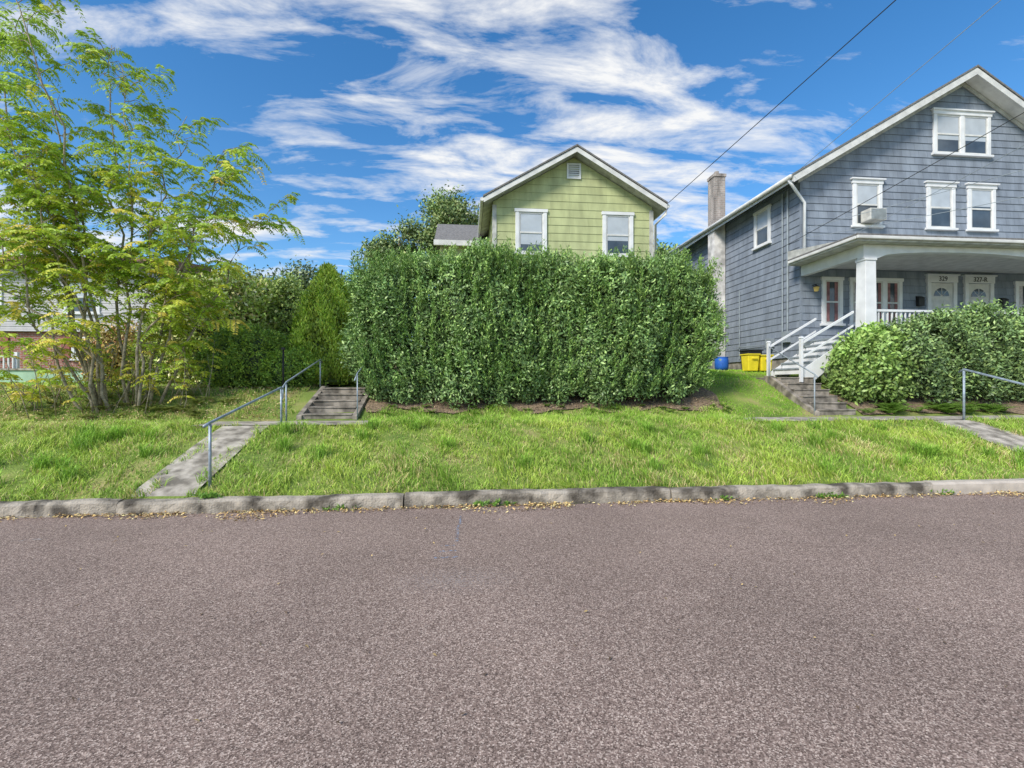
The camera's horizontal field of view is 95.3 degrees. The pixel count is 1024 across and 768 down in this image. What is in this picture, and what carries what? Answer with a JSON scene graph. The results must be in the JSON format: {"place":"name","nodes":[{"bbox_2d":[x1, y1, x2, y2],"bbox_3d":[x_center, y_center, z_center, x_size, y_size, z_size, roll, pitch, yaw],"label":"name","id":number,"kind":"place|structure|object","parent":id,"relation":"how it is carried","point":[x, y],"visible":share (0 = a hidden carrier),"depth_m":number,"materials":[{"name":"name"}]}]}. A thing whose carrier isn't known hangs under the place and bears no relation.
{"place":"outdoors","nodes":[
{"label":"outdoors","id":0,"kind":"place"},
{"bbox_2d":[2,381,183,387],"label":"grass lawn","id":1,"kind":"structure","parent":0,"point":[28,383],"depth_m":13.75,"materials":[{"name":"green plant"}]},
{"bbox_2d":[0,384,327,420],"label":"grass bank","id":2,"kind":"structure","parent":0,"point":[3,408],"depth_m":10.29,"materials":[{"name":"green plant"}]},
{"bbox_2d":[132,426,266,496],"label":"path","id":3,"kind":"structure","parent":0,"point":[182,481],"depth_m":6.96,"materials":[{"name":"concrete"}]},
{"bbox_2d":[193,420,367,425],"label":"sidewalk","id":4,"kind":"structure","parent":0,"point":[218,423],"depth_m":9.18,"materials":[{"name":"concrete"}]},
{"bbox_2d":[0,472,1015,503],"bbox_3d":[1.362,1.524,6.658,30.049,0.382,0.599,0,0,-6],"label":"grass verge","id":5,"kind":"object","parent":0,"point":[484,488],"depth_m":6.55,"materials":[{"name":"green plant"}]},
{"bbox_2d":[0,493,1023,767],"bbox_3d":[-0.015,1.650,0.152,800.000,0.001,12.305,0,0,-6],"label":"road","id":6,"kind":"structure","parent":0,"point":[728,661],"depth_m":3.04,"materials":[{"name":"grey asphalt"}]},
{"bbox_2d":[434,516,460,557],"bbox_3d":[-0.688,1.646,5.108,0.250,0.001,1.400,0,0,-6],"label":"road marking","id":7,"kind":"object","parent":6,"relation":"on","point":[457,540],"visible":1,"depth_m":4.61,"materials":[{"name":"grey"}]},
{"bbox_2d":[0,490,1023,521],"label":"fallen leaves","id":8,"kind":"object","parent":6,"relation":"on","point":[529,505],"visible":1,"depth_m":6.20,"materials":[{"name":"brown plant"}]},
{"bbox_2d":[0,371,1023,500],"bbox_3d":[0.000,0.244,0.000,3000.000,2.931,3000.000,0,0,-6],"label":"ground","id":9,"kind":"structure","parent":0,"point":[305,397],"depth_m":7.81,"materials":[{"name":"green plant"}]},
{"bbox_2d":[0,352,19,367],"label":"white fence","id":10,"kind":"object","parent":9,"relation":"on","point":[15,363],"visible":0.37,"depth_m":17.54,"materials":[{"name":"paint"}]},
{"bbox_2d":[0,368,105,382],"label":"retaining wall","id":11,"kind":"structure","parent":9,"relation":"on","point":[25,374],"depth_m":17.08,"materials":[{"name":"green paint"}]},
{"bbox_2d":[72,313,152,382],"bbox_3d":[-13.808,-1.022,16.341,2.468,2.975,2.288,0,0,-6],"label":"reddish shrub","id":12,"kind":"object","parent":9,"relation":"on","point":[107,339],"visible":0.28,"depth_m":15.84,"materials":[{"name":"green plant"}]},
{"bbox_2d":[0,413,225,428],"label":"grass verge","id":13,"kind":"object","parent":9,"relation":"on","point":[121,421],"depth_m":8.97,"materials":[{"name":"green plant"}]},
{"bbox_2d":[0,255,236,380],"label":"white house","id":14,"kind":"structure","parent":9,"relation":"on","point":[27,330],"depth_m":19.33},
{"bbox_2d":[0,277,3,304],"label":"window","id":15,"kind":"structure","parent":14,"relation":"in","point":[1,298],"depth_m":19.03,"materials":[{"name":"white paint"}]},
{"bbox_2d":[70,337,89,360],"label":"window","id":16,"kind":"structure","parent":14,"relation":"in","point":[72,349],"depth_m":19.43,"materials":[{"name":"white paint"}]},
{"bbox_2d":[61,279,101,314],"bbox_3d":[-17.834,-3.625,19.325,1.500,1.490,0.110,0,0,-6],"label":"window","id":17,"kind":"structure","parent":14,"relation":"in","point":[77,312],"depth_m":19.34,"materials":[{"name":"white paint"}]},
{"bbox_2d":[16,390,240,417],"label":"weeds","id":18,"kind":"object","parent":9,"relation":"on","point":[191,393],"visible":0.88,"depth_m":9.93,"materials":[{"name":"green plant"}]},
{"bbox_2d":[0,0,304,418],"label":"locust tree","id":19,"kind":"object","parent":9,"relation":"on","point":[42,235],"visible":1,"depth_m":9.92,"materials":[{"name":"green plant"}]},
{"bbox_2d":[0,383,322,421],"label":"fallen leaves","id":20,"kind":"object","parent":9,"relation":"on","point":[155,403],"visible":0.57,"depth_m":10.32,"materials":[{"name":"brown plant"}]},
{"bbox_2d":[126,304,205,384],"bbox_3d":[-10.456,-1.092,14.727,2.613,3.160,2.479,0,0,-6],"label":"round yew","id":21,"kind":"object","parent":9,"relation":"on","point":[157,357],"visible":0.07,"depth_m":14.04,"materials":[{"name":"green plant"}]},
{"bbox_2d":[144,258,291,385],"bbox_3d":[-8.845,-1.742,14.405,4.161,4.490,3.497,0,0,-6],"label":"flowering shrub","id":22,"kind":"object","parent":9,"relation":"on","point":[248,294],"visible":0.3,"depth_m":13.69,"materials":[{"name":"green plant"}]},
{"bbox_2d":[188,320,292,389],"bbox_3d":[-7.101,-0.595,12.551,2.627,2.324,2.171,0,0,-6],"label":"round yew","id":23,"kind":"object","parent":9,"relation":"on","point":[244,349],"visible":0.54,"depth_m":11.95,"materials":[{"name":"green plant"}]},
{"bbox_2d":[202,387,283,488],"bbox_3d":[-4.197,0.748,7.482,0.046,1.405,2.512,0,0,-4],"label":"pipe railing","id":24,"kind":"object","parent":9,"relation":"on","point":[209,424],"visible":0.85,"depth_m":6.38,"materials":[{"name":"grey metal"}]},
{"bbox_2d":[235,264,284,284],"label":"background tree","id":25,"kind":"object","parent":9,"relation":"on","point":[261,274],"depth_m":29.13,"materials":[{"name":"green plant"}]},
{"bbox_2d":[240,270,307,343],"bbox_3d":[-7.297,-1.633,15.052,2.657,4.017,2.450,0,0,-6],"label":"olive shrub","id":26,"kind":"object","parent":9,"relation":"on","point":[292,290],"visible":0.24,"depth_m":14.47,"materials":[{"name":"green plant"}]},
{"bbox_2d":[281,347,285,385],"bbox_3d":[-5.689,-0.330,11.608,0.090,1.160,0.090,0,0,-6],"label":"garden post","id":27,"kind":"object","parent":9,"relation":"on","point":[282,348],"visible":0.78,"depth_m":11.59,"materials":[{"name":"black metal"}]},
{"bbox_2d":[253,344,319,389],"bbox_3d":[-5.921,-0.283,12.382,1.597,1.575,1.541,0,0,-6],"label":"round yew","id":28,"kind":"object","parent":9,"relation":"on","point":[294,363],"visible":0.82,"depth_m":12.03,"materials":[{"name":"green plant"}]},
{"bbox_2d":[282,359,322,420],"bbox_3d":[-4.771,0.081,10.737,0.037,1.438,2.626,0,0,-6],"label":"pipe railing","id":29,"kind":"object","parent":9,"relation":"on","point":[285,384],"visible":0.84,"depth_m":9.63,"materials":[{"name":"grey metal"}]},
{"bbox_2d":[270,254,351,301],"bbox_3d":[-11.516,-3.546,26.660,5.690,7.176,6.323,0,0,-6],"label":"background tree","id":30,"kind":"object","parent":9,"relation":"on","point":[306,274],"visible":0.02,"depth_m":25.68,"materials":[{"name":"green plant"}]},
{"bbox_2d":[280,262,365,386],"bbox_3d":[-5.371,-1.726,13.728,2.818,3.752,2.863,0,0,-6],"label":"conifer tree","id":31,"kind":"object","parent":9,"relation":"on","point":[324,309],"visible":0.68,"depth_m":12.97,"materials":[{"name":"green plant"}]},
{"bbox_2d":[296,386,372,419],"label":"concrete steps","id":32,"kind":"structure","parent":9,"relation":"on","point":[325,402],"depth_m":10.50,"materials":[{"name":"grey concrete"}]},
{"bbox_2d":[341,274,365,378],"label":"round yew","id":33,"kind":"object","parent":9,"relation":"on","point":[348,288],"visible":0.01,"depth_m":15.59,"materials":[{"name":"green plant"}]},
{"bbox_2d":[354,366,363,419],"bbox_3d":[-3.284,0.159,10.105,0.027,1.283,1.061,0,0,-6],"label":"pipe railing","id":34,"kind":"object","parent":9,"relation":"on","point":[357,389],"visible":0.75,"depth_m":9.82,"materials":[{"name":"grey metal"}]},
{"bbox_2d":[353,205,439,367],"bbox_3d":[-6.473,-4.933,25.558,4.473,9.989,5.901,0,0,-26],"label":"background tree","id":35,"kind":"object","parent":9,"relation":"on","point":[406,231],"visible":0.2,"depth_m":24.93,"materials":[{"name":"green plant"}]},
{"bbox_2d":[410,180,479,257],"bbox_3d":[-3.112,-5.770,26.783,5.270,11.635,5.905,0,0,-6],"label":"background tree","id":36,"kind":"object","parent":9,"relation":"on","point":[447,209],"visible":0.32,"depth_m":25.67,"materials":[{"name":"green plant"}]},
{"bbox_2d":[0,481,934,517],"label":"kerb","id":37,"kind":"structure","parent":9,"relation":"on","point":[91,506],"depth_m":6.27,"materials":[{"name":"grey concrete"}]},
{"bbox_2d":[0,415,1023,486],"bbox_3d":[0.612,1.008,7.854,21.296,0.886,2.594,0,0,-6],"label":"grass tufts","id":38,"kind":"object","parent":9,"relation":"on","point":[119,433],"visible":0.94,"depth_m":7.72,"materials":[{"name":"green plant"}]},
{"bbox_2d":[337,235,730,410],"bbox_3d":[0.623,-1.434,11.836,9.780,4.378,3.502,0,0,-6],"label":"hedge","id":39,"kind":"object","parent":9,"relation":"on","point":[497,319],"visible":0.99,"depth_m":10.71,"materials":[{"name":"green plant"}]},
{"bbox_2d":[364,387,723,413],"bbox_3d":[0.814,0.288,11.885,8.740,0.751,2.849,0,0,-6],"label":"garden bed","id":40,"kind":"object","parent":9,"relation":"on","point":[699,394],"visible":0.27,"depth_m":11.04,"materials":[{"name":"soil"}]},
{"bbox_2d":[370,397,737,412],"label":"fallen leaves","id":41,"kind":"object","parent":40,"relation":"on","point":[571,405],"visible":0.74,"depth_m":10.93,"materials":[{"name":"brown plant"}]},
{"bbox_2d":[283,400,810,425],"bbox_3d":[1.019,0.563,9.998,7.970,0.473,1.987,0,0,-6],"label":"grass verge","id":42,"kind":"object","parent":9,"relation":"on","point":[629,415],"depth_m":9.79,"materials":[{"name":"green plant"}]},
{"bbox_2d":[379,403,733,413],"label":"weeds","id":43,"kind":"object","parent":42,"relation":"on","point":[728,407],"visible":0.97,"depth_m":10.64,"materials":[{"name":"green plant"}]},
{"bbox_2d":[434,144,669,383],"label":"green house","id":44,"kind":"structure","parent":9,"relation":"on","point":[578,199],"depth_m":14.74,"materials":[{"name":"green wood"}]},
{"bbox_2d":[514,208,547,255],"bbox_3d":[0.601,-4.750,14.570,1.090,1.440,0.110,0,0,-6],"label":"window","id":45,"kind":"structure","parent":44,"relation":"in","point":[530,224],"depth_m":14.59,"materials":[{"name":"white paint"}]},
{"bbox_2d":[601,211,633,257],"bbox_3d":[3.373,-4.750,14.837,1.100,1.440,0.110,0,0,-6],"label":"window","id":46,"kind":"structure","parent":44,"relation":"in","point":[617,227],"depth_m":14.86,"materials":[{"name":"white paint"}]},
{"bbox_2d":[668,0,895,202],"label":"overhead cable","id":47,"kind":"object","parent":44,"relation":"attached to","point":[794,90],"visible":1,"depth_m":9.56,"materials":[{"name":"black rubber"}]},
{"bbox_2d":[190,489,954,510],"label":"kerb weeds","id":48,"kind":"object","parent":9,"relation":"on","point":[210,494],"visible":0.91,"depth_m":6.29,"materials":[{"name":"green plant"}]},
{"bbox_2d":[653,234,690,366],"bbox_3d":[10.827,-5.275,32.270,6.016,9.557,6.866,0,0,-6],"label":"background tree","id":49,"kind":"object","parent":9,"relation":"on","point":[660,248],"visible":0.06,"depth_m":31.48,"materials":[{"name":"green plant"}]},
{"bbox_2d":[707,171,725,369],"bbox_3d":[8.344,-4.500,19.037,0.520,8.300,0.560,0,0,-6],"label":"brick chimney","id":50,"kind":"object","parent":9,"relation":"on","point":[716,207],"visible":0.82,"depth_m":18.80,"materials":[{"name":"grey brick"}]},
{"bbox_2d":[739,350,763,367],"bbox_3d":[8.119,-0.800,15.839,0.550,0.700,0.575,0,0,-6],"label":"refuse bin","id":51,"kind":"object","parent":9,"relation":"on","point":[750,351],"visible":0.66,"depth_m":15.62,"materials":[{"name":"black plastic"}]},
{"bbox_2d":[709,369,798,376],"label":"grass lawn","id":52,"kind":"structure","parent":9,"relation":"on","point":[755,372],"depth_m":14.42,"materials":[{"name":"green plant"}]},
{"bbox_2d":[715,357,728,369],"bbox_3d":[7.073,-0.680,15.750,0.440,0.460,0.440,0,0,-6],"label":"blue barrel","id":53,"kind":"object","parent":52,"relation":"on","point":[722,363],"visible":0.75,"depth_m":15.57,"materials":[{"name":"plastic"}]},
{"bbox_2d":[740,354,760,370],"bbox_3d":[7.548,-0.680,14.779,0.430,0.540,0.475,0,0,-6],"label":"recycling bin","id":54,"kind":"object","parent":52,"relation":"on","point":[750,362],"visible":0.99,"depth_m":14.62,"materials":[{"name":"yellow plastic"}]},
{"bbox_2d":[758,355,773,370],"bbox_3d":[7.986,-0.665,14.821,0.430,0.510,0.475,0,0,-6],"label":"recycling bin","id":55,"kind":"object","parent":52,"relation":"on","point":[762,365],"visible":0.62,"depth_m":14.65,"materials":[{"name":"yellow plastic"}]},
{"bbox_2d":[756,376,855,415],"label":"concrete steps","id":56,"kind":"structure","parent":9,"relation":"on","point":[796,391],"depth_m":11.65,"materials":[{"name":"grey concrete"}]},
{"bbox_2d":[768,346,817,411],"bbox_3d":[7.011,-0.082,11.704,0.033,1.865,1.776,0,0,-6],"label":"pipe railing","id":57,"kind":"object","parent":56,"relation":"on","point":[795,363],"visible":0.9,"depth_m":11.85,"materials":[{"name":"grey metal"}]},
{"bbox_2d":[766,311,853,381],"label":"wooden stairs","id":58,"kind":"structure","parent":9,"relation":"on","point":[812,357],"depth_m":12.71,"materials":[{"name":"white paint"}]},
{"bbox_2d":[669,64,1023,392],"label":"grey house","id":59,"kind":"structure","parent":9,"relation":"on","point":[775,291],"depth_m":15.00,"materials":[{"name":"blue"}]},
{"bbox_2d":[752,204,771,250],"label":"window","id":60,"kind":"structure","parent":59,"relation":"in","point":[762,218],"depth_m":16.46,"materials":[{"name":"white paint"}]},
{"bbox_2d":[820,276,845,325],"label":"window","id":61,"kind":"structure","parent":59,"relation":"in","point":[831,287],"depth_m":14.69,"materials":[{"name":"white paint"}]},
{"bbox_2d":[848,277,855,325],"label":"window","id":62,"kind":"structure","parent":59,"relation":"in","point":[852,280],"depth_m":14.76,"materials":[{"name":"white paint"}]},
{"bbox_2d":[850,177,886,228],"bbox_3d":[11.299,-5.738,14.635,1.160,1.555,0.430,0,0,-6],"label":"window","id":63,"kind":"structure","parent":59,"relation":"in","point":[864,189],"depth_m":14.78,"materials":[{"name":"white paint"}]},
{"bbox_2d":[876,278,903,326],"bbox_3d":[11.866,-2.600,14.851,1.330,1.540,0.110,0,0,-6],"label":"window","id":64,"kind":"structure","parent":59,"relation":"in","point":[889,291],"depth_m":14.89,"materials":[{"name":"white paint"}]},
{"bbox_2d":[792,0,1000,175],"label":"overhead cable","id":65,"kind":"object","parent":59,"relation":"attached to","point":[904,81],"visible":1,"depth_m":10.51,"materials":[{"name":"black rubber"}]},
{"bbox_2d":[782,112,1023,247],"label":"overhead cable","id":66,"kind":"object","parent":59,"relation":"attached to","point":[912,175],"visible":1,"depth_m":11.45,"materials":[{"name":"black rubber"}]},
{"bbox_2d":[807,196,1023,237],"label":"overhead cable","id":67,"kind":"object","parent":59,"relation":"attached to","point":[923,216],"visible":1,"depth_m":11.87,"materials":[{"name":"black rubber"}]},
{"bbox_2d":[808,169,1023,227],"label":"overhead cable","id":68,"kind":"object","parent":59,"relation":"attached to","point":[922,197],"visible":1,"depth_m":11.88,"materials":[{"name":"black rubber"}]},
{"bbox_2d":[855,145,1023,233],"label":"overhead cable","id":69,"kind":"object","parent":59,"relation":"attached to","point":[946,186],"visible":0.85,"depth_m":11.63,"materials":[{"name":"black rubber"}]},
{"bbox_2d":[924,180,959,230],"bbox_3d":[13.843,-5.738,15.036,1.160,1.555,0.120,0,0,-6],"label":"window","id":70,"kind":"structure","parent":59,"relation":"in","point":[944,201],"depth_m":15.06,"materials":[{"name":"white paint"}]},
{"bbox_2d":[924,274,960,313],"bbox_3d":[13.863,-2.417,15.033,1.160,2.225,0.130,0,0,-6],"label":"door","id":71,"kind":"structure","parent":59,"relation":"in","point":[940,288],"depth_m":15.04,"materials":[{"name":"white paint"}]},
{"bbox_2d":[930,107,994,157],"bbox_3d":[14.594,-8.122,15.108,2.210,1.485,0.120,0,0,-6],"label":"window","id":72,"kind":"structure","parent":59,"relation":"in","point":[953,129],"depth_m":15.12,"materials":[{"name":"white paint"}]},
{"bbox_2d":[962,275,997,310],"bbox_3d":[15.187,-2.417,15.160,1.160,2.225,0.130,0,0,-6],"label":"door","id":73,"kind":"structure","parent":59,"relation":"in","point":[975,286],"depth_m":15.17,"materials":[{"name":"white paint"}]},
{"bbox_2d":[965,182,999,232],"bbox_3d":[15.296,-5.738,15.176,1.160,1.555,0.120,0,0,-6],"label":"window","id":74,"kind":"structure","parent":59,"relation":"in","point":[982,218],"depth_m":15.20,"materials":[{"name":"white paint"}]},
{"bbox_2d":[1013,281,1023,316],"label":"window","id":75,"kind":"structure","parent":59,"relation":"in","point":[1018,285],"depth_m":15.33,"materials":[{"name":"white paint"}]},
{"bbox_2d":[829,390,1023,414],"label":"garden bed","id":76,"kind":"object","parent":9,"relation":"on","point":[1018,409],"visible":0.3,"depth_m":11.76,"materials":[{"name":"soil"}]},
{"bbox_2d":[819,318,927,406],"bbox_3d":[9.080,-0.433,11.912,2.120,2.416,1.999,0,0,-6],"label":"foundation shrub","id":77,"kind":"object","parent":76,"relation":"on","point":[863,362],"visible":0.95,"depth_m":11.48,"materials":[{"name":"green plant"}]},
{"bbox_2d":[878,304,996,403],"bbox_3d":[10.611,-0.696,11.876,2.748,2.704,1.907,0,0,-6],"label":"foundation shrub","id":78,"kind":"object","parent":76,"relation":"on","point":[933,351],"visible":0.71,"depth_m":11.46,"materials":[{"name":"green plant"}]},
{"bbox_2d":[860,401,1016,412],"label":"ferns","id":79,"kind":"object","parent":76,"relation":"on","point":[897,407],"visible":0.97,"depth_m":11.29,"materials":[{"name":"green plant"}]},
{"bbox_2d":[931,296,1023,403],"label":"foundation shrub","id":80,"kind":"object","parent":76,"relation":"on","point":[1002,327],"visible":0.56,"depth_m":11.70,"materials":[{"name":"green plant"}]},
{"bbox_2d":[991,302,1023,401],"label":"foundation shrub","id":81,"kind":"object","parent":76,"relation":"on","point":[1019,318],"visible":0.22,"depth_m":12.00,"materials":[{"name":"green plant"}]},
{"bbox_2d":[923,478,1023,494],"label":"kerb","id":82,"kind":"structure","parent":9,"relation":"on","point":[984,486],"depth_m":7.03,"materials":[{"name":"grey concrete"}]},
{"bbox_2d":[958,368,1023,419],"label":"pipe railing","id":83,"kind":"object","parent":9,"relation":"on","point":[963,388],"visible":0.85,"depth_m":9.84,"materials":[{"name":"grey metal"}]},
{"bbox_2d":[0,0,1023,300],"label":"sky","id":84,"kind":"structure","parent":0,"point":[354,108],"materials":[{"name":"blue"}]},
{"bbox_2d":[65,508,1005,722],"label":"fallen leaves","id":85,"kind":"object","parent":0,"point":[73,698],"visible":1,"depth_m":3.36,"materials":[{"name":"brown plant"}]},
{"bbox_2d":[667,369,812,415],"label":"grass lawn","id":86,"kind":"structure","parent":0,"point":[743,379],"depth_m":12.26,"materials":[{"name":"green plant"}]},
{"bbox_2d":[735,415,1022,420],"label":"sidewalk","id":87,"kind":"structure","parent":0,"point":[884,417],"depth_m":10.53,"materials":[{"name":"concrete"}]},
{"bbox_2d":[935,420,1023,452],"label":"path","id":88,"kind":"structure","parent":0,"point":[991,433],"depth_m":9.10,"materials":[{"name":"concrete"}]}
]}

